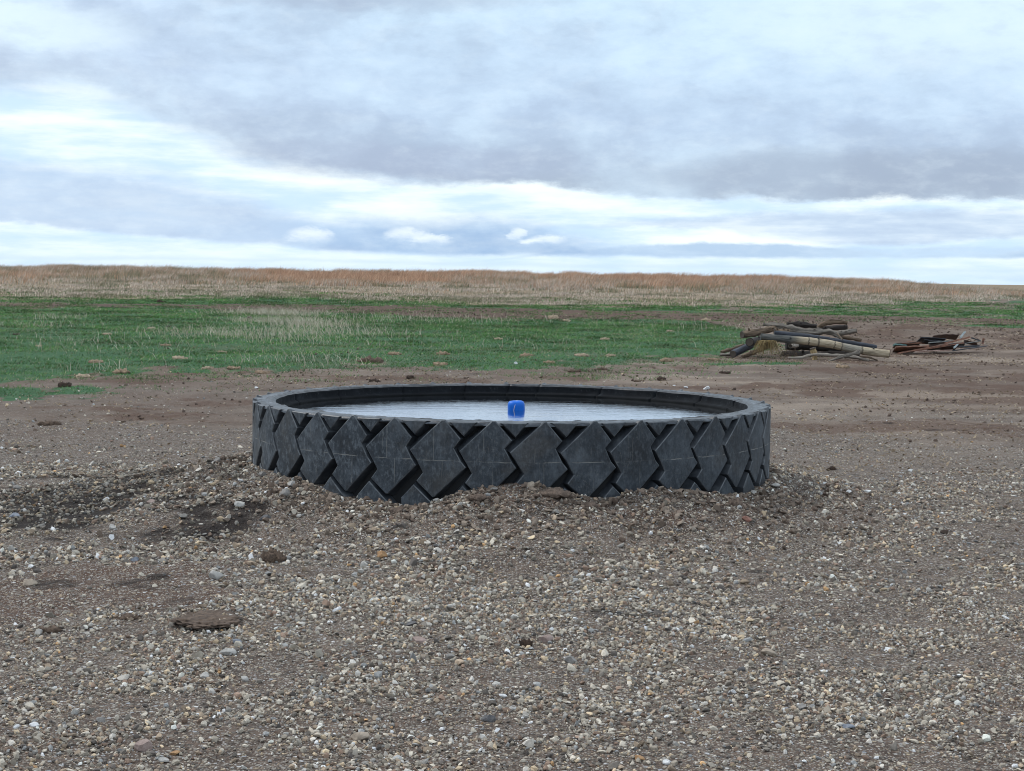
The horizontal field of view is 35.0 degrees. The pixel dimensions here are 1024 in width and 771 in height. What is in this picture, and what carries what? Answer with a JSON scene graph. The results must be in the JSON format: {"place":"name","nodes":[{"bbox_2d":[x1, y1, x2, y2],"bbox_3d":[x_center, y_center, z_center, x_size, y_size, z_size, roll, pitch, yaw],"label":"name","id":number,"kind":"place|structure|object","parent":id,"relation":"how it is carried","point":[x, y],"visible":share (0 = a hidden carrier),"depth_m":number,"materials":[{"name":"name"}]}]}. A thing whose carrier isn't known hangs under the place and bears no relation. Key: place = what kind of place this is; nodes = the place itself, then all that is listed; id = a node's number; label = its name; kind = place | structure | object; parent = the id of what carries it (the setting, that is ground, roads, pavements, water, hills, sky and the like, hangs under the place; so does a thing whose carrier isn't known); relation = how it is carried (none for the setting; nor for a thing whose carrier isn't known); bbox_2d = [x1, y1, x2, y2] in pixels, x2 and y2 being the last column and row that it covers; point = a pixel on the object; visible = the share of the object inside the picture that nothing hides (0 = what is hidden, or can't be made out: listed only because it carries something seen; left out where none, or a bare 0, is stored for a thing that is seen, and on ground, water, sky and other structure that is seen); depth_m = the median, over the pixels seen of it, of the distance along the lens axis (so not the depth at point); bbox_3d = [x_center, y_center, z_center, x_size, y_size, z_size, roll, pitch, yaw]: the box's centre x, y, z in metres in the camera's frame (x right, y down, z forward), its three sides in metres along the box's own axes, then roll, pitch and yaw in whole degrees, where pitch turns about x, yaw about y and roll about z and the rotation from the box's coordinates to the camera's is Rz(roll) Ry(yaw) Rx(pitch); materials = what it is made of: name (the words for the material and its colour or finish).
{"place":"outdoors","nodes":[
{"label":"outdoors","id":0,"kind":"place"},
{"bbox_2d":[0,278,1023,770],"bbox_3d":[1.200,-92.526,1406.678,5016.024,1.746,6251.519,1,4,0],"label":"ground","id":1,"kind":"structure","parent":0,"point":[132,586],"depth_m":9.48,"materials":[{"name":"soil"}]},
{"bbox_2d":[9,513,19,516],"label":"stone","id":2,"kind":"object","parent":1,"relation":"on","point":[14,514],"visible":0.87,"depth_m":10.40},
{"bbox_2d":[23,579,37,585],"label":"stone","id":3,"kind":"object","parent":1,"relation":"on","point":[29,582],"visible":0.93,"depth_m":8.43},
{"bbox_2d":[29,722,38,726],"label":"stone","id":4,"kind":"object","parent":1,"relation":"on","point":[33,724],"visible":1,"depth_m":5.71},
{"bbox_2d":[38,624,61,632],"bbox_3d":[-2.083,1.100,7.311,0.104,0.040,0.101,-1,4,-28],"label":"soil clod","id":5,"kind":"object","parent":1,"relation":"on","point":[54,628],"visible":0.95,"depth_m":7.28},
{"bbox_2d":[38,420,61,425],"bbox_3d":[-4.906,0.408,17.251,0.223,0.089,0.218,3,4,32],"label":"soil clod","id":6,"kind":"object","parent":1,"relation":"on","point":[48,423],"visible":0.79,"depth_m":17.19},
{"bbox_2d":[58,381,71,387],"bbox_3d":[-6.150,0.012,22.292,0.195,0.144,0.180,0,4,-11],"label":"dung pat","id":7,"kind":"object","parent":1,"relation":"on","point":[64,384],"visible":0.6,"depth_m":22.25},
{"bbox_2d":[76,373,91,377],"bbox_3d":[-6.458,-0.129,24.427,0.270,0.108,0.241,0,4,-11],"label":"dung pat","id":8,"kind":"object","parent":1,"relation":"on","point":[84,375],"visible":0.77,"depth_m":24.35,"materials":[{"name":"soil"}]},
{"bbox_2d":[88,359,102,362],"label":"dung pat","id":9,"kind":"object","parent":1,"relation":"on","point":[94,361],"visible":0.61,"depth_m":28.76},
{"bbox_2d":[96,717,104,721],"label":"stone","id":10,"kind":"object","parent":1,"relation":"on","point":[100,719],"visible":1,"depth_m":5.79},
{"bbox_2d":[109,524,115,529],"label":"stone","id":11,"kind":"object","parent":1,"relation":"on","point":[112,526],"visible":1,"depth_m":9.99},
{"bbox_2d":[112,368,130,373],"bbox_3d":[-6.284,-0.217,26.056,0.283,0.134,0.303,-3,5,-44],"label":"dung pat","id":12,"kind":"object","parent":1,"relation":"on","point":[124,370],"visible":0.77,"depth_m":25.98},
{"bbox_2d":[113,612,141,619],"bbox_3d":[-1.797,1.081,7.577,0.125,0.039,0.120,2,4,18],"label":"soil clod","id":13,"kind":"object","parent":1,"relation":"on","point":[125,616],"visible":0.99,"depth_m":7.55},
{"bbox_2d":[130,557,138,561],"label":"stone","id":14,"kind":"object","parent":1,"relation":"on","point":[133,559],"visible":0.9,"depth_m":9.16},
{"bbox_2d":[134,739,152,751],"bbox_3d":[-1.239,1.215,5.454,0.061,0.049,0.047,0,4,-7],"label":"stone","id":15,"kind":"object","parent":1,"relation":"on","point":[144,745],"visible":1,"depth_m":5.44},
{"bbox_2d":[158,757,168,761],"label":"stone","id":16,"kind":"object","parent":1,"relation":"on","point":[162,759],"visible":1,"depth_m":5.33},
{"bbox_2d":[170,750,179,754],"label":"stone","id":17,"kind":"object","parent":1,"relation":"on","point":[175,752],"visible":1,"depth_m":5.41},
{"bbox_2d":[172,355,187,359],"bbox_3d":[-6.146,-0.495,30.031,0.308,0.125,0.272,0,4,-15],"label":"dung pat","id":18,"kind":"object","parent":1,"relation":"on","point":[175,357],"visible":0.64,"depth_m":29.96,"materials":[{"name":"soil"}]},
{"bbox_2d":[200,672,208,678],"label":"stone","id":19,"kind":"object","parent":1,"relation":"on","point":[204,674],"visible":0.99,"depth_m":6.43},
{"bbox_2d":[171,609,242,628],"bbox_3d":[-1.393,1.069,7.422,0.326,0.034,0.410,0,4,-5],"label":"dung pat","id":20,"kind":"object","parent":1,"relation":"on","point":[197,620],"visible":1,"depth_m":7.37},
{"bbox_2d":[209,570,222,579],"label":"stone","id":21,"kind":"object","parent":1,"relation":"on","point":[214,574],"visible":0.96,"depth_m":8.50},
{"bbox_2d":[220,648,236,654],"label":"stone","id":22,"kind":"object","parent":1,"relation":"on","point":[226,651],"visible":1,"depth_m":6.76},
{"bbox_2d":[227,366,240,369],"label":"dung pat","id":23,"kind":"object","parent":1,"relation":"on","point":[232,367],"visible":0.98,"depth_m":27.01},
{"bbox_2d":[234,501,244,506],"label":"stone","id":24,"kind":"object","parent":1,"relation":"on","point":[239,503],"visible":1,"depth_m":10.24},
{"bbox_2d":[241,676,248,681],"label":"stone","id":25,"kind":"object","parent":1,"relation":"on","point":[245,678],"visible":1,"depth_m":6.39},
{"bbox_2d":[255,370,269,373],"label":"dung pat","id":26,"kind":"object","parent":1,"relation":"on","point":[261,372],"visible":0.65,"depth_m":26.37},
{"bbox_2d":[259,515,270,520],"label":"stone","id":27,"kind":"object","parent":1,"relation":"on","point":[266,516],"visible":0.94,"depth_m":10.02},
{"bbox_2d":[260,546,286,562],"bbox_3d":[-1.331,0.963,9.094,0.159,0.122,0.126,0,4,-16],"label":"clod","id":28,"kind":"object","parent":1,"relation":"on","point":[270,556],"visible":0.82,"depth_m":9.06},
{"bbox_2d":[279,488,290,496],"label":"stone","id":29,"kind":"object","parent":1,"relation":"on","point":[285,492],"visible":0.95,"depth_m":10.43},
{"bbox_2d":[351,732,369,741],"bbox_3d":[-0.524,1.216,5.603,0.064,0.039,0.054,0,4,-13],"label":"stone","id":30,"kind":"object","parent":1,"relation":"on","point":[357,736],"visible":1,"depth_m":5.59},
{"bbox_2d":[356,355,383,362],"bbox_3d":[-2.610,-0.458,29.834,0.512,0.208,0.451,0,4,-8],"label":"dung pat","id":31,"kind":"object","parent":1,"relation":"on","point":[375,360],"visible":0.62,"depth_m":29.69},
{"bbox_2d":[377,551,386,557],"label":"stone","id":32,"kind":"object","parent":1,"relation":"on","point":[381,554],"visible":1,"depth_m":9.08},
{"bbox_2d":[0,305,784,373],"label":"dry stalks","id":33,"kind":"object","parent":1,"relation":"on","point":[268,312],"visible":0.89,"depth_m":47.39,"materials":[{"name":"beige plant"}]},
{"bbox_2d":[387,352,401,354],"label":"dung pat","id":34,"kind":"object","parent":1,"relation":"on","point":[392,353],"visible":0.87,"depth_m":32.62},
{"bbox_2d":[388,507,402,513],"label":"soil clod","id":35,"kind":"object","parent":1,"relation":"on","point":[393,510],"visible":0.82,"depth_m":10.04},
{"bbox_2d":[406,621,416,625],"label":"stone","id":36,"kind":"object","parent":1,"relation":"on","point":[411,623],"visible":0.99,"depth_m":7.34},
{"bbox_2d":[412,636,426,642],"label":"stone","id":37,"kind":"object","parent":1,"relation":"on","point":[416,639],"visible":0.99,"depth_m":6.99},
{"bbox_2d":[433,361,447,365],"bbox_3d":[-1.293,-0.375,29.170,0.283,0.119,0.268,0,4,-9],"label":"dung pat","id":38,"kind":"object","parent":1,"relation":"on","point":[438,363],"visible":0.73,"depth_m":29.09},
{"bbox_2d":[436,351,449,354],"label":"dung pat","id":39,"kind":"object","parent":1,"relation":"on","point":[443,353],"visible":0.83,"depth_m":32.96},
{"bbox_2d":[445,653,454,658],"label":"stone","id":40,"kind":"object","parent":1,"relation":"on","point":[449,655],"visible":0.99,"depth_m":6.77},
{"bbox_2d":[467,493,489,501],"bbox_3d":[-0.199,0.692,9.992,0.165,0.058,0.148,0,4,-11],"label":"soil clod","id":41,"kind":"object","parent":1,"relation":"on","point":[479,497],"visible":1,"depth_m":9.93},
{"bbox_2d":[482,715,495,721],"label":"stone","id":42,"kind":"object","parent":1,"relation":"on","point":[488,718],"visible":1,"depth_m":5.82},
{"bbox_2d":[252,382,770,504],"bbox_3d":[-0.012,0.947,12.097,3.800,1.708,3.800,1,4,0],"label":"tire trough","id":43,"kind":"object","parent":1,"relation":"on","point":[408,460],"visible":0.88,"depth_m":10.45,"materials":[{"name":"rubber"}]},
{"bbox_2d":[290,395,731,420],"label":"water","id":44,"kind":"structure","parent":43,"relation":"in","point":[495,408],"depth_m":12.35,"materials":[{"name":"grey liquid"}]},
{"bbox_2d":[508,400,524,409],"bbox_3d":[0.032,0.171,12.210,0.129,0.123,0.133,-1,4,0],"label":"water float","id":45,"kind":"object","parent":44,"relation":"on","point":[516,405],"visible":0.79,"depth_m":12.16,"materials":[{"name":"blue plastic"}]},
{"bbox_2d":[0,262,1023,306],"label":"prairie grass","id":46,"kind":"structure","parent":1,"relation":"on","point":[473,281],"depth_m":118.86,"materials":[{"name":"plant"}]},
{"bbox_2d":[0,304,1023,601],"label":"soil crumbs","id":47,"kind":"object","parent":1,"relation":"on","point":[326,498],"visible":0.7,"depth_m":10.29,"materials":[{"name":"soil"}]},
{"bbox_2d":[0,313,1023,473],"bbox_3d":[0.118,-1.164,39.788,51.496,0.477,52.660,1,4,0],"label":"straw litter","id":48,"kind":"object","parent":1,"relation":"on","point":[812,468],"visible":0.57,"depth_m":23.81,"materials":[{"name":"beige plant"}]},
{"bbox_2d":[518,639,532,646],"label":"clod","id":49,"kind":"object","parent":1,"relation":"on","point":[525,642],"visible":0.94,"depth_m":6.99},
{"bbox_2d":[520,352,533,355],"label":"dung pat","id":50,"kind":"object","parent":1,"relation":"on","point":[525,354],"visible":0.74,"depth_m":33.02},
{"bbox_2d":[527,482,533,487],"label":"stone","id":51,"kind":"object","parent":1,"relation":"on","point":[530,484],"visible":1,"depth_m":10.08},
{"bbox_2d":[539,634,552,642],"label":"stone","id":52,"kind":"object","parent":1,"relation":"on","point":[546,638],"visible":1,"depth_m":7.07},
{"bbox_2d":[548,314,558,318],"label":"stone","id":53,"kind":"object","parent":1,"relation":"on","point":[553,316],"visible":0.65,"depth_m":65.90,"materials":[{"name":"stone"}]},
{"bbox_2d":[539,487,571,498],"bbox_3d":[0.260,0.666,10.011,0.219,0.079,0.197,2,4,19],"label":"soil clod","id":54,"kind":"object","parent":1,"relation":"on","point":[557,493],"visible":0.94,"depth_m":9.95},
{"bbox_2d":[564,656,576,663],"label":"stone","id":55,"kind":"object","parent":1,"relation":"on","point":[570,659],"visible":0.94,"depth_m":6.76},
{"bbox_2d":[567,369,581,372],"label":"dung pat","id":56,"kind":"object","parent":1,"relation":"on","point":[572,370],"visible":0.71,"depth_m":27.39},
{"bbox_2d":[574,353,589,356],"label":"dung pat","id":57,"kind":"object","parent":1,"relation":"on","point":[581,354],"visible":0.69,"depth_m":33.43,"materials":[{"name":"soil"}]},
{"bbox_2d":[582,501,598,508],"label":"soil clod","id":58,"kind":"object","parent":1,"relation":"on","point":[590,504],"visible":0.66,"depth_m":10.00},
{"bbox_2d":[635,755,644,759],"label":"stone","id":59,"kind":"object","parent":1,"relation":"on","point":[640,757],"visible":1,"depth_m":5.37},
{"bbox_2d":[659,357,673,361],"bbox_3d":[3.031,-0.489,31.810,0.304,0.134,0.256,1,4,9],"label":"dung pat","id":60,"kind":"object","parent":1,"relation":"on","point":[665,359],"visible":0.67,"depth_m":31.73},
{"bbox_2d":[662,759,670,764],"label":"stone","id":61,"kind":"object","parent":1,"relation":"on","point":[666,762],"visible":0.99,"depth_m":5.33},
{"bbox_2d":[720,352,729,356],"bbox_3d":[4.485,-0.650,33.720,0.188,0.098,0.452,4,5,42],"label":"branch","id":62,"kind":"object","parent":1,"relation":"on","point":[725,354],"visible":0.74,"depth_m":33.60,"materials":[{"name":"brown wood"}]},
{"bbox_2d":[720,344,744,352],"bbox_3d":[4.700,-0.780,34.219,0.743,0.214,0.087,-2,5,-33],"label":"branch","id":63,"kind":"object","parent":1,"relation":"on","point":[728,349],"visible":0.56,"depth_m":34.11,"materials":[{"name":"brown plant"}]},
{"bbox_2d":[728,498,742,505],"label":"soil clod","id":64,"kind":"object","parent":1,"relation":"on","point":[735,501],"visible":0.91,"depth_m":10.22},
{"bbox_2d":[737,666,745,670],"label":"stone","id":65,"kind":"object","parent":1,"relation":"on","point":[742,668],"visible":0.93,"depth_m":6.65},
{"bbox_2d":[730,344,753,357],"bbox_3d":[4.782,-0.738,33.658,0.174,0.289,1.059,3,4,29],"label":"log","id":66,"kind":"object","parent":1,"relation":"on","point":[738,351],"visible":0.91,"depth_m":33.37,"materials":[{"name":"grey wood"}]},
{"bbox_2d":[742,516,751,521],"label":"stone","id":67,"kind":"object","parent":1,"relation":"on","point":[746,518],"visible":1,"depth_m":9.94,"materials":[{"name":"stone"}]},
{"bbox_2d":[746,336,759,346],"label":"log","id":68,"kind":"object","parent":1,"relation":"on","point":[751,341],"visible":0.6,"depth_m":33.32,"materials":[{"name":"brown wood"}]},
{"bbox_2d":[740,325,775,337],"bbox_3d":[5.207,-1.134,34.231,0.933,0.267,0.181,-2,4,-32],"label":"log","id":69,"kind":"object","parent":68,"relation":"on","point":[749,332],"visible":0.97,"depth_m":34.10,"materials":[{"name":"wood"}]},
{"bbox_2d":[763,322,842,338],"bbox_3d":[6.157,-1.161,34.384,1.675,0.352,0.200,1,4,11],"label":"log","id":70,"kind":"object","parent":69,"relation":"on","point":[812,331],"visible":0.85,"depth_m":34.33,"materials":[{"name":"brown wood"}]},
{"bbox_2d":[773,328,789,333],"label":"log","id":71,"kind":"object","parent":68,"relation":"on","point":[783,329],"visible":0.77,"depth_m":34.15,"materials":[{"name":"wood"}]},
{"bbox_2d":[741,347,764,357],"bbox_3d":[4.960,-0.694,33.155,0.749,0.251,0.137,-3,5,-45],"label":"log","id":72,"kind":"object","parent":1,"relation":"on","point":[748,354],"visible":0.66,"depth_m":33.00,"materials":[{"name":"wood"}]},
{"bbox_2d":[752,340,781,357],"bbox_3d":[5.174,-0.732,32.840,0.691,0.381,0.440,1,4,0],"label":"dry grass tuft","id":73,"kind":"object","parent":1,"relation":"on","point":[769,345],"visible":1,"depth_m":32.80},
{"bbox_2d":[761,648,775,655],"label":"stone","id":74,"kind":"object","parent":1,"relation":"on","point":[768,651],"visible":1,"depth_m":6.95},
{"bbox_2d":[778,348,799,358],"bbox_3d":[5.599,-0.638,33.034,0.524,0.259,0.432,1,4,0],"label":"brush tangle","id":75,"kind":"object","parent":1,"relation":"on","point":[782,354],"visible":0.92,"depth_m":33.04,"materials":[{"name":"brown plant"}]},
{"bbox_2d":[788,344,798,347],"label":"log","id":76,"kind":"object","parent":1,"relation":"on","point":[793,345],"visible":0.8,"depth_m":33.34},
{"bbox_2d":[786,321,816,327],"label":"log","id":77,"kind":"object","parent":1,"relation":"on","point":[802,324],"visible":0.83,"depth_m":34.95,"materials":[{"name":"brown wood"}]},
{"bbox_2d":[796,703,806,709],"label":"stone","id":78,"kind":"object","parent":1,"relation":"on","point":[800,706],"visible":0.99,"depth_m":6.05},
{"bbox_2d":[782,350,827,356],"bbox_3d":[6.532,-0.641,34.421,1.605,0.226,0.210,1,4,0],"label":"log","id":79,"kind":"object","parent":1,"relation":"on","point":[802,352],"visible":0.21,"depth_m":34.35,"materials":[{"name":"brown wood"}]},
{"bbox_2d":[785,343,840,351],"bbox_3d":[6.509,-0.844,34.619,1.342,0.282,0.240,1,4,0],"label":"log","id":80,"kind":"object","parent":1,"relation":"on","point":[808,347],"visible":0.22,"depth_m":34.53,"materials":[{"name":"brown wood"}]},
{"bbox_2d":[836,328,856,335],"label":"log","id":81,"kind":"object","parent":80,"relation":"on","point":[846,332],"visible":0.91,"depth_m":34.55,"materials":[{"name":"brown wood"}]},
{"bbox_2d":[816,319,847,327],"bbox_3d":[6.858,-1.315,34.781,0.658,0.224,0.124,1,4,0],"label":"log","id":82,"kind":"object","parent":81,"relation":"on","point":[827,322],"visible":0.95,"depth_m":34.74,"materials":[{"name":"wood"}]},
{"bbox_2d":[810,347,816,359],"bbox_3d":[6.084,-0.636,32.729,0.167,0.288,0.130,1,4,0],"label":"wood block","id":83,"kind":"object","parent":1,"relation":"on","point":[813,350],"depth_m":32.69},
{"bbox_2d":[760,333,889,357],"bbox_3d":[6.371,-0.810,33.006,2.638,0.465,0.188,1,4,0],"label":"log","id":84,"kind":"object","parent":1,"relation":"on","point":[868,351],"visible":0.97,"depth_m":32.94,"materials":[{"name":"brown wood"}]},
{"bbox_2d":[774,331,876,347],"bbox_3d":[6.540,-0.952,33.858,2.132,0.356,0.174,1,4,4],"label":"pole","id":85,"kind":"object","parent":1,"relation":"on","point":[856,343],"visible":0.63,"depth_m":33.80,"materials":[{"name":"grey wood"}]},
{"bbox_2d":[788,353,868,361],"bbox_3d":[6.374,-0.571,32.613,1.686,0.175,0.129,0,4,-9],"label":"branch","id":86,"kind":"object","parent":1,"relation":"on","point":[832,355],"visible":0.91,"depth_m":32.56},
{"bbox_2d":[822,325,847,329],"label":"log","id":87,"kind":"object","parent":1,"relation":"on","point":[839,327],"visible":0.67,"depth_m":35.24,"materials":[{"name":"brown wood"}]},
{"bbox_2d":[836,364,849,367],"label":"dung pat","id":88,"kind":"object","parent":1,"relation":"on","point":[841,366],"visible":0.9,"depth_m":30.13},
{"bbox_2d":[828,351,859,355],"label":"log","id":89,"kind":"object","parent":1,"relation":"on","point":[836,352],"visible":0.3,"depth_m":33.69,"materials":[{"name":"brown wood"}]},
{"bbox_2d":[829,349,859,360],"bbox_3d":[6.605,-0.570,32.351,0.740,0.299,0.122,0,4,-11],"label":"branch","id":90,"kind":"object","parent":1,"relation":"on","point":[856,352],"visible":0.87,"depth_m":32.32,"materials":[{"name":"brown wood"}]},
{"bbox_2d":[842,724,854,727],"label":"stone","id":91,"kind":"object","parent":1,"relation":"on","point":[848,725],"visible":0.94,"depth_m":5.82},
{"bbox_2d":[838,335,861,341],"bbox_3d":[7.271,-1.019,34.908,0.501,0.150,0.109,1,4,0],"label":"branch","id":92,"kind":"object","parent":1,"relation":"on","point":[845,337],"visible":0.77,"depth_m":34.88,"materials":[{"name":"brown plant"}]},
{"bbox_2d":[859,356,877,360],"bbox_3d":[7.206,-0.548,32.755,0.409,0.112,0.089,0,4,-13],"label":"branch","id":93,"kind":"object","parent":1,"relation":"on","point":[869,357],"visible":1,"depth_m":32.71,"materials":[{"name":"brown plant"}]},
{"bbox_2d":[892,348,915,352],"bbox_3d":[8.944,-0.800,37.021,0.489,0.129,0.250,1,4,0],"label":"board","id":94,"kind":"object","parent":1,"relation":"on","point":[893,351],"visible":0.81,"depth_m":37.06,"materials":[{"name":"brown wood"}]},
{"bbox_2d":[894,345,928,350],"bbox_3d":[9.089,-0.849,36.917,0.762,0.149,0.232,1,4,0],"label":"metal strip","id":95,"kind":"object","parent":94,"relation":"on","point":[901,348],"visible":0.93,"depth_m":36.85,"materials":[{"name":"metal"}]},
{"bbox_2d":[892,341,921,347],"bbox_3d":[9.073,-0.934,37.260,0.612,0.172,0.283,0,4,-9],"label":"metal sheet","id":96,"kind":"object","parent":1,"relation":"on","point":[907,344],"visible":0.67,"depth_m":37.25,"materials":[{"name":"brown metal"}]},
{"bbox_2d":[897,343,948,353],"bbox_3d":[9.281,-0.829,36.618,1.301,0.250,0.057,0,4,-18],"label":"steel bar","id":97,"kind":"object","parent":1,"relation":"on","point":[923,348],"visible":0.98,"depth_m":36.64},
{"bbox_2d":[915,350,949,351],"bbox_3d":[9.459,-0.779,36.370,0.867,0.061,0.019,0,4,-7],"label":"steel rod","id":98,"kind":"object","parent":1,"relation":"on","point":[933,350],"visible":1,"depth_m":36.36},
{"bbox_2d":[914,342,963,351],"bbox_3d":[9.709,-0.874,36.815,1.304,0.216,0.068,0,4,-18],"label":"steel bar","id":99,"kind":"object","parent":1,"relation":"on","point":[940,346],"visible":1,"depth_m":36.84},
{"bbox_2d":[944,336,970,343],"bbox_3d":[10.186,-1.032,37.053,0.728,0.187,0.079,-1,4,-24],"label":"steel bar","id":100,"kind":"object","parent":99,"relation":"on","point":[956,340],"visible":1,"depth_m":37.07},
{"bbox_2d":[927,342,965,350],"bbox_3d":[10.045,-0.906,37.515,0.862,0.243,0.298,1,4,0],"label":"metal sheet","id":101,"kind":"object","parent":1,"relation":"on","point":[948,346],"visible":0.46,"depth_m":37.52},
{"bbox_2d":[933,334,958,339],"bbox_3d":[10.053,-1.119,37.708,0.601,0.178,0.310,1,4,0],"label":"metal sheet","id":102,"kind":"object","parent":101,"relation":"on","point":[951,336],"visible":0.73,"depth_m":37.66,"materials":[{"name":"brown metal"}]},
{"bbox_2d":[964,340,976,344],"bbox_3d":[10.588,-0.983,37.459,0.310,0.155,0.198,2,4,20],"label":"metal sheet","id":103,"kind":"object","parent":101,"relation":"on","point":[967,341],"visible":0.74,"depth_m":37.43,"materials":[{"name":"brown metal"}]},
{"bbox_2d":[939,346,956,349],"bbox_3d":[9.947,-0.850,37.017,0.351,0.104,0.203,1,4,0],"label":"metal sheet","id":104,"kind":"object","parent":1,"relation":"on","point":[946,348],"visible":0.87,"depth_m":37.01,"materials":[{"name":"brown metal"}]},
{"bbox_2d":[957,345,979,347],"bbox_3d":[10.414,-0.892,37.062,0.513,0.072,0.165,0,4,-11],"label":"steel bar","id":105,"kind":"object","parent":1,"relation":"on","point":[968,346],"visible":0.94,"depth_m":37.01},
{"bbox_2d":[952,345,986,350],"bbox_3d":[10.350,-0.841,36.666,1.201,0.116,0.025,-2,5,-36],"label":"pipe","id":106,"kind":"object","parent":1,"relation":"on","point":[969,348],"visible":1,"depth_m":36.64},
{"bbox_2d":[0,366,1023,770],"bbox_3d":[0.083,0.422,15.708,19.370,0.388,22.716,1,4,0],"label":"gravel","id":107,"kind":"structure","parent":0,"point":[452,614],"depth_m":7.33,"materials":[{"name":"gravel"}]},
{"bbox_2d":[0,288,1023,396],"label":"green grass","id":108,"kind":"structure","parent":0,"point":[638,326],"depth_m":49.50,"materials":[{"name":"plant"}]},
{"bbox_2d":[0,0,1023,284],"label":"sky","id":109,"kind":"structure","parent":0,"point":[867,139],"materials":[{"name":"white"}]},
{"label":"steel bar","id":110,"kind":"object","parent":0,"visible":0},
{"bbox_2d":[916,337,945,342],"bbox_3d":[9.619,-1.028,37.253,0.616,0.185,0.337,0,4,-10],"label":"metal sheet","id":111,"kind":"object","parent":110,"relation":"on","point":[922,339],"visible":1,"depth_m":37.17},
{"bbox_2d":[923,339,940,343],"bbox_3d":[9.601,-0.989,37.107,0.395,0.133,0.246,1,4,0],"label":"metal sheet","id":112,"kind":"object","parent":110,"relation":"on","point":[925,341],"visible":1,"depth_m":37.05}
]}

